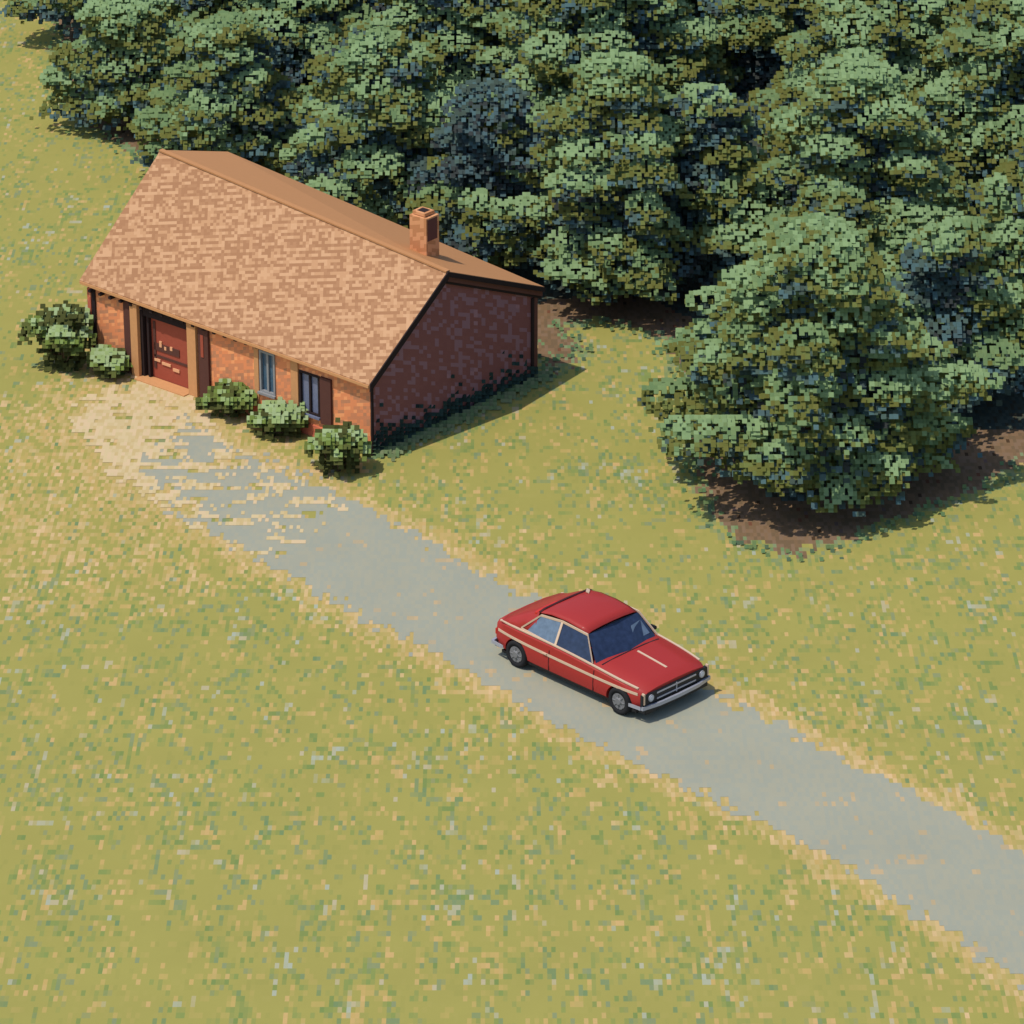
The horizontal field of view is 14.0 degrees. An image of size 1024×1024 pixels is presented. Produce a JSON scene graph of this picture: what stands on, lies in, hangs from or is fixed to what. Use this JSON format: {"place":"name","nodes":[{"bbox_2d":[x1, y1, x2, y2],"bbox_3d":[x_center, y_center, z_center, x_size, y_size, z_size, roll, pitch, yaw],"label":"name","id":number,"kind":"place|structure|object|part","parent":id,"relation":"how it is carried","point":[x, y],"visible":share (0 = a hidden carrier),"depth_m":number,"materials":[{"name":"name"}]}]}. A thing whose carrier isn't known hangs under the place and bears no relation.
{"place":"outdoors","nodes":[
{"label":"outdoors","id":0,"kind":"place"},
{"bbox_2d":[68,375,348,561],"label":"driveway","id":1,"kind":"structure","parent":0,"point":[131,442],"depth_m":101.81,"materials":[{"name":"beige gravel"}]},
{"bbox_2d":[0,0,1023,1023],"bbox_3d":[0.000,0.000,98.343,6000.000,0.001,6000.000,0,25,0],"label":"ground","id":2,"kind":"structure","parent":0,"point":[237,786],"depth_m":88.86,"materials":[{"name":"green plant"}]},
{"bbox_2d":[17,300,96,371],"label":"shrub","id":3,"kind":"object","parent":2,"relation":"on","point":[63,332],"visible":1,"depth_m":105.69,"materials":[{"name":"green plant"}]},
{"bbox_2d":[0,0,181,37],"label":"leafy tree","id":4,"kind":"object","parent":2,"relation":"on","point":[64,11],"visible":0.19,"depth_m":128.33,"materials":[{"name":"green plant"}]},
{"bbox_2d":[86,344,132,377],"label":"shrub","id":5,"kind":"object","parent":2,"relation":"on","point":[105,360],"visible":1,"depth_m":105.41,"materials":[{"name":"green plant"}]},
{"bbox_2d":[29,0,195,138],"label":"leafy tree","id":6,"kind":"object","parent":2,"relation":"on","point":[119,60],"visible":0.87,"depth_m":121.12,"materials":[{"name":"green plant"}]},
{"bbox_2d":[116,10,321,175],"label":"leafy tree","id":7,"kind":"object","parent":2,"relation":"on","point":[233,91],"visible":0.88,"depth_m":117.24,"materials":[{"name":"green plant"}]},
{"bbox_2d":[195,378,256,416],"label":"shrub","id":8,"kind":"object","parent":2,"relation":"on","point":[227,396],"visible":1,"depth_m":103.08,"materials":[{"name":"green plant"}]},
{"bbox_2d":[159,0,364,82],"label":"leafy tree","id":9,"kind":"object","parent":2,"relation":"on","point":[302,28],"visible":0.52,"depth_m":124.33,"materials":[{"name":"green plant"}]},
{"bbox_2d":[247,396,308,442],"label":"shrub","id":10,"kind":"object","parent":2,"relation":"on","point":[280,416],"visible":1,"depth_m":102.01,"materials":[{"name":"green plant"}]},
{"bbox_2d":[79,149,544,455],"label":"brick house","id":11,"kind":"structure","parent":2,"relation":"on","point":[204,270],"depth_m":103.52,"materials":[{"name":"orange"}]},
{"bbox_2d":[139,310,187,387],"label":"door","id":12,"kind":"structure","parent":11,"relation":"in","point":[163,341],"depth_m":105.01,"materials":[{"name":"red paint"}]},
{"bbox_2d":[257,349,275,398],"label":"window","id":13,"kind":"structure","parent":11,"relation":"in","point":[267,374],"depth_m":102.72,"materials":[{"name":"blue glass"}]},
{"bbox_2d":[299,369,319,420],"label":"window","id":14,"kind":"structure","parent":11,"relation":"in","point":[309,383],"depth_m":101.97,"materials":[{"name":"blue glass"}]},
{"bbox_2d":[371,352,537,453],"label":"climbing plant","id":15,"kind":"object","parent":11,"relation":"attached to","point":[454,407],"visible":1,"depth_m":103.02,"materials":[{"name":"green plant"}]},
{"bbox_2d":[304,417,371,476],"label":"shrub","id":16,"kind":"object","parent":2,"relation":"on","point":[346,444],"visible":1,"depth_m":99.94,"materials":[{"name":"green plant"}]},
{"bbox_2d":[358,0,386,12],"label":"leafy tree","id":17,"kind":"object","parent":2,"relation":"on","point":[377,8],"visible":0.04,"depth_m":130.11,"materials":[{"name":"green plant"}]},
{"bbox_2d":[279,26,478,228],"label":"leafy tree","id":18,"kind":"object","parent":2,"relation":"on","point":[372,116],"visible":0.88,"depth_m":112.91,"materials":[{"name":"green plant"}]},
{"bbox_2d":[323,0,539,120],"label":"leafy tree","id":19,"kind":"object","parent":2,"relation":"on","point":[455,33],"visible":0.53,"depth_m":122.06,"materials":[{"name":"green plant"}]},
{"bbox_2d":[389,73,558,268],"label":"leafy tree","id":20,"kind":"object","parent":2,"relation":"on","point":[491,140],"visible":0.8,"depth_m":110.57,"materials":[{"name":"green plant"}]},
{"bbox_2d":[48,21,1020,560],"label":"soil","id":21,"kind":"structure","parent":2,"relation":"on","point":[466,415],"depth_m":102.87,"materials":[{"name":"brown soil"}]},
{"bbox_2d":[483,49,712,305],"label":"leafy tree","id":22,"kind":"object","parent":2,"relation":"on","point":[597,212],"visible":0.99,"depth_m":107.86,"materials":[{"name":"green plant"}]},
{"bbox_2d":[466,0,750,144],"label":"leafy tree","id":23,"kind":"object","parent":2,"relation":"on","point":[671,37],"visible":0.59,"depth_m":119.42,"materials":[{"name":"green plant"}]},
{"bbox_2d":[685,0,705,15],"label":"leafy tree","id":24,"kind":"object","parent":2,"relation":"on","point":[693,3],"visible":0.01,"depth_m":129.83,"materials":[{"name":"green plant"}]},
{"bbox_2d":[631,82,776,296],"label":"leafy tree","id":25,"kind":"object","parent":2,"relation":"on","point":[718,125],"visible":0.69,"depth_m":108.79,"materials":[{"name":"green plant"}]},
{"bbox_2d":[697,3,799,17],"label":"leafy tree","id":26,"kind":"object","parent":2,"relation":"on","point":[700,12],"depth_m":130.56,"materials":[{"name":"green plant"}]},
{"bbox_2d":[697,0,815,112],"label":"leafy tree","id":27,"kind":"object","parent":2,"relation":"on","point":[764,25],"visible":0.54,"depth_m":121.92,"materials":[{"name":"green plant"}]},
{"bbox_2d":[637,212,1005,516],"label":"leafy tree","id":28,"kind":"object","parent":2,"relation":"on","point":[809,377],"visible":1,"depth_m":96.99,"materials":[{"name":"green plant"}]},
{"bbox_2d":[693,47,979,295],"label":"leafy tree","id":29,"kind":"object","parent":2,"relation":"on","point":[866,152],"visible":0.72,"depth_m":107.53,"materials":[{"name":"green plant"}]},
{"bbox_2d":[746,0,969,157],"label":"leafy tree","id":30,"kind":"object","parent":2,"relation":"on","point":[893,32],"visible":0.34,"depth_m":115.67,"materials":[{"name":"green plant"}]},
{"bbox_2d":[929,0,969,27],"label":"leafy tree","id":31,"kind":"object","parent":2,"relation":"on","point":[960,15],"visible":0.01,"depth_m":122.32,"materials":[{"name":"green plant"}]},
{"bbox_2d":[891,216,1023,423],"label":"leafy tree","id":32,"kind":"object","parent":2,"relation":"on","point":[946,285],"visible":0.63,"depth_m":102.06,"materials":[{"name":"green plant"}]},
{"bbox_2d":[905,0,1023,215],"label":"leafy tree","id":33,"kind":"object","parent":2,"relation":"on","point":[973,101],"visible":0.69,"depth_m":113.01,"materials":[{"name":"green plant"}]},
{"bbox_2d":[965,142,1023,350],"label":"leafy tree","id":34,"kind":"object","parent":2,"relation":"on","point":[1002,251],"visible":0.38,"depth_m":103.87,"materials":[{"name":"green plant"}]},
{"bbox_2d":[139,413,1023,989],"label":"road","id":35,"kind":"structure","parent":0,"point":[945,869],"depth_m":88.44,"materials":[{"name":"grey asphalt"}]},
{"bbox_2d":[491,588,710,714],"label":"parked car","id":36,"kind":"object","parent":35,"relation":"on","point":[621,657],"visible":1,"depth_m":89.79,"materials":[{"name":"red paint"}]},
{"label":"quarter window","id":37,"kind":"part","parent":36,"relation":"part of","materials":[{"name":"blue glass"}]},
{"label":"side window","id":38,"kind":"part","parent":36,"relation":"part of","materials":[{"name":"blue glass"}]},
{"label":"side window","id":39,"kind":"part","parent":36,"relation":"part of","materials":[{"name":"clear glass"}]}
]}

